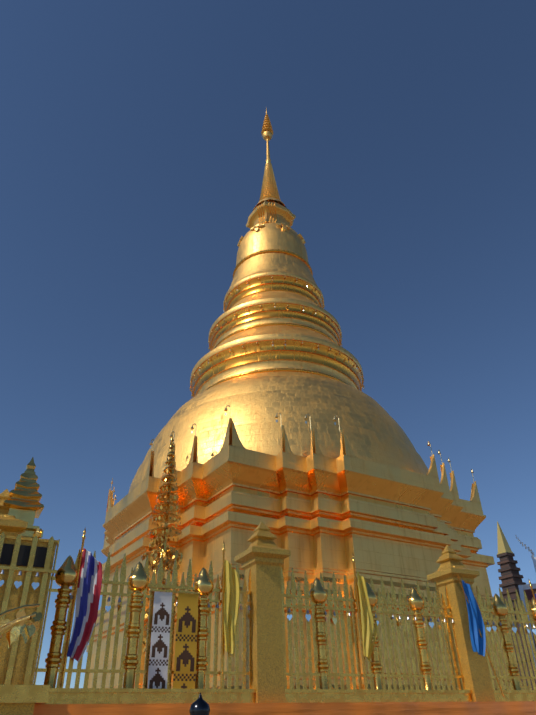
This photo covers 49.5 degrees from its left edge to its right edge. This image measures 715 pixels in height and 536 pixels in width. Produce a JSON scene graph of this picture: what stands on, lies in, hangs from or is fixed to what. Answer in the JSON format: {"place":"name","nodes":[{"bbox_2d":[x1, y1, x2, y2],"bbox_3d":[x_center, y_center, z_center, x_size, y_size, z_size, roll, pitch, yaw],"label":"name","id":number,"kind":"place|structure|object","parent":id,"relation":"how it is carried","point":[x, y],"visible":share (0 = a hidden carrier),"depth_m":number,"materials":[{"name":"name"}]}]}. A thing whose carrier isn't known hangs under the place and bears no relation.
{"place":"outdoors","nodes":[
{"label":"outdoors","id":0,"kind":"place"},
{"bbox_2d":[0,0,535,687],"label":"sky","id":1,"kind":"structure","parent":0,"point":[402,145],"materials":[{"name":"blue"}]},
{"bbox_2d":[33,701,535,714],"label":"fence plinth cloth","id":2,"kind":"object","parent":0,"point":[438,708],"visible":0.98,"depth_m":6.43,"materials":[{"name":"orange fabric"}]},
{"bbox_2d":[45,688,535,703],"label":"fence base","id":3,"kind":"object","parent":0,"point":[104,696],"depth_m":6.42,"materials":[{"name":"gold metal"}]},
{"bbox_2d":[35,549,535,689],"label":"fence bars","id":4,"kind":"object","parent":3,"relation":"on","point":[244,592],"visible":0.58,"depth_m":7.28,"materials":[{"name":"gold metal"}]},
{"bbox_2d":[173,591,200,688],"bbox_3d":[-0.899,3.450,6.262,0.290,1.749,0.013,14,-36,-22],"label":"yellow banner","id":5,"kind":"object","parent":4,"relation":"attached to","point":[184,676],"visible":0.79,"depth_m":6.46,"materials":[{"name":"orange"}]},
{"bbox_2d":[69,594,535,634],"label":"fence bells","id":6,"kind":"object","parent":4,"relation":"attached to","point":[289,616],"visible":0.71,"depth_m":7.45,"materials":[{"name":"gold metal"}]},
{"bbox_2d":[352,553,376,688],"bbox_3d":[1.305,3.436,7.574,0.280,1.740,0.079,14,-36,-23],"label":"yellow flag","id":7,"kind":"object","parent":4,"relation":"attached to","point":[366,634],"visible":0.96,"depth_m":7.57,"materials":[{"name":"yellow fabric"}]},
{"bbox_2d":[44,556,535,689],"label":"fence posts","id":8,"kind":"object","parent":3,"relation":"on","point":[66,574],"visible":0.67,"depth_m":6.71,"materials":[{"name":"gold metal"}]},
{"bbox_2d":[86,405,528,689],"bbox_3d":[0.833,12.307,27.669,20.080,12.516,20.080,18,-38,-27],"label":"stupa base","id":9,"kind":"object","parent":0,"point":[316,511],"visible":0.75,"depth_m":22.43,"materials":[{"name":"gold metal"}]},
{"bbox_2d":[129,223,428,492],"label":"stupa dome","id":10,"kind":"structure","parent":9,"relation":"on","point":[294,381],"depth_m":28.94,"materials":[{"name":"gold metal"}]},
{"bbox_2d":[246,200,295,228],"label":"chedi harmika","id":11,"kind":"object","parent":10,"relation":"on","point":[268,212],"visible":0.48,"depth_m":40.91,"materials":[{"name":"gold metal"}]},
{"bbox_2d":[253,108,285,210],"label":"spire","id":12,"kind":"structure","parent":11,"relation":"on","point":[269,191],"depth_m":44.02,"materials":[{"name":"gold metal"}]},
{"bbox_2d":[237,222,305,246],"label":"decorative ornaments","id":13,"kind":"object","parent":10,"relation":"attached to","point":[284,226],"visible":0.46,"depth_m":38.76},
{"bbox_2d":[189,277,363,397],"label":"ring ornaments","id":14,"kind":"object","parent":10,"relation":"attached to","point":[208,360],"visible":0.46,"depth_m":33.24},
{"bbox_2d":[516,537,535,665],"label":"temple hall","id":15,"kind":"structure","parent":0,"point":[527,589],"depth_m":38.87,"materials":[{"name":"tile"}]},
{"label":"ground","id":16,"kind":"structure","parent":0,"visible":0},
{"bbox_2d":[0,604,42,648],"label":"leafy branch","id":17,"kind":"object","parent":16,"relation":"on","point":[28,630],"visible":1,"depth_m":2.40,"materials":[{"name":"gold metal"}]},
{"bbox_2d":[0,532,59,714],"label":"corner shrine body","id":18,"kind":"object","parent":16,"relation":"on","point":[26,566],"visible":0.96,"depth_m":5.65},
{"bbox_2d":[0,457,43,537],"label":"pavilion roof","id":19,"kind":"structure","parent":18,"relation":"on","point":[23,504],"depth_m":6.36,"materials":[{"name":"gold metal"}]},
{"bbox_2d":[142,432,182,654],"bbox_3d":[-2.139,4.697,11.385,0.886,7.700,0.962,0,-33,-2],"label":"ceremonial umbrella","id":20,"kind":"object","parent":16,"relation":"on","point":[162,533],"visible":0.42,"depth_m":12.19,"materials":[{"name":"gold metal"}]},
{"bbox_2d":[189,692,209,714],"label":"finial","id":21,"kind":"object","parent":16,"relation":"on","point":[199,705],"visible":1,"depth_m":2.45,"materials":[{"name":"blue metal"}]},
{"bbox_2d":[0,489,495,702],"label":"gate pillars","id":22,"kind":"structure","parent":16,"relation":"on","point":[262,556],"depth_m":7.20,"materials":[{"name":"gold metal"}]},
{"bbox_2d":[60,528,101,687],"bbox_3d":[-1.941,2.651,6.174,0.280,1.690,0.076,12,-35,-20],"label":"thai flag","id":23,"kind":"object","parent":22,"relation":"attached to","point":[88,587],"visible":1,"depth_m":6.19,"materials":[{"name":"multicoloured fabric"}]},
{"bbox_2d":[147,589,173,688],"bbox_3d":[-1.168,3.380,6.150,0.250,1.740,0.013,14,-36,-23],"label":"white banner","id":24,"kind":"object","parent":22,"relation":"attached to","point":[159,652],"visible":0.88,"depth_m":6.34,"materials":[{"name":"white fabric"}]},
{"bbox_2d":[220,542,239,688],"bbox_3d":[-0.437,3.012,6.816,0.227,1.710,0.093,14,-36,-23],"label":"yellow flag","id":25,"kind":"object","parent":22,"relation":"attached to","point":[230,602],"visible":0.98,"depth_m":6.86,"materials":[{"name":"yellow fabric"}]},
{"bbox_2d":[453,564,504,696],"bbox_3d":[2.938,3.752,8.089,0.461,1.690,0.094,14,-36,-23],"label":"blue flag","id":26,"kind":"object","parent":22,"relation":"attached to","point":[477,632],"visible":0.92,"depth_m":8.09,"materials":[{"name":"blue fabric"}]},
{"bbox_2d":[529,580,535,603],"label":"blue flag","id":27,"kind":"object","parent":22,"relation":"attached to","point":[534,595],"visible":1,"depth_m":9.11,"materials":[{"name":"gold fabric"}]},
{"bbox_2d":[497,521,535,689],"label":"distant pagoda","id":28,"kind":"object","parent":16,"relation":"on","point":[510,577],"visible":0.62,"depth_m":63.21,"materials":[{"name":"brown brick"}]}
]}

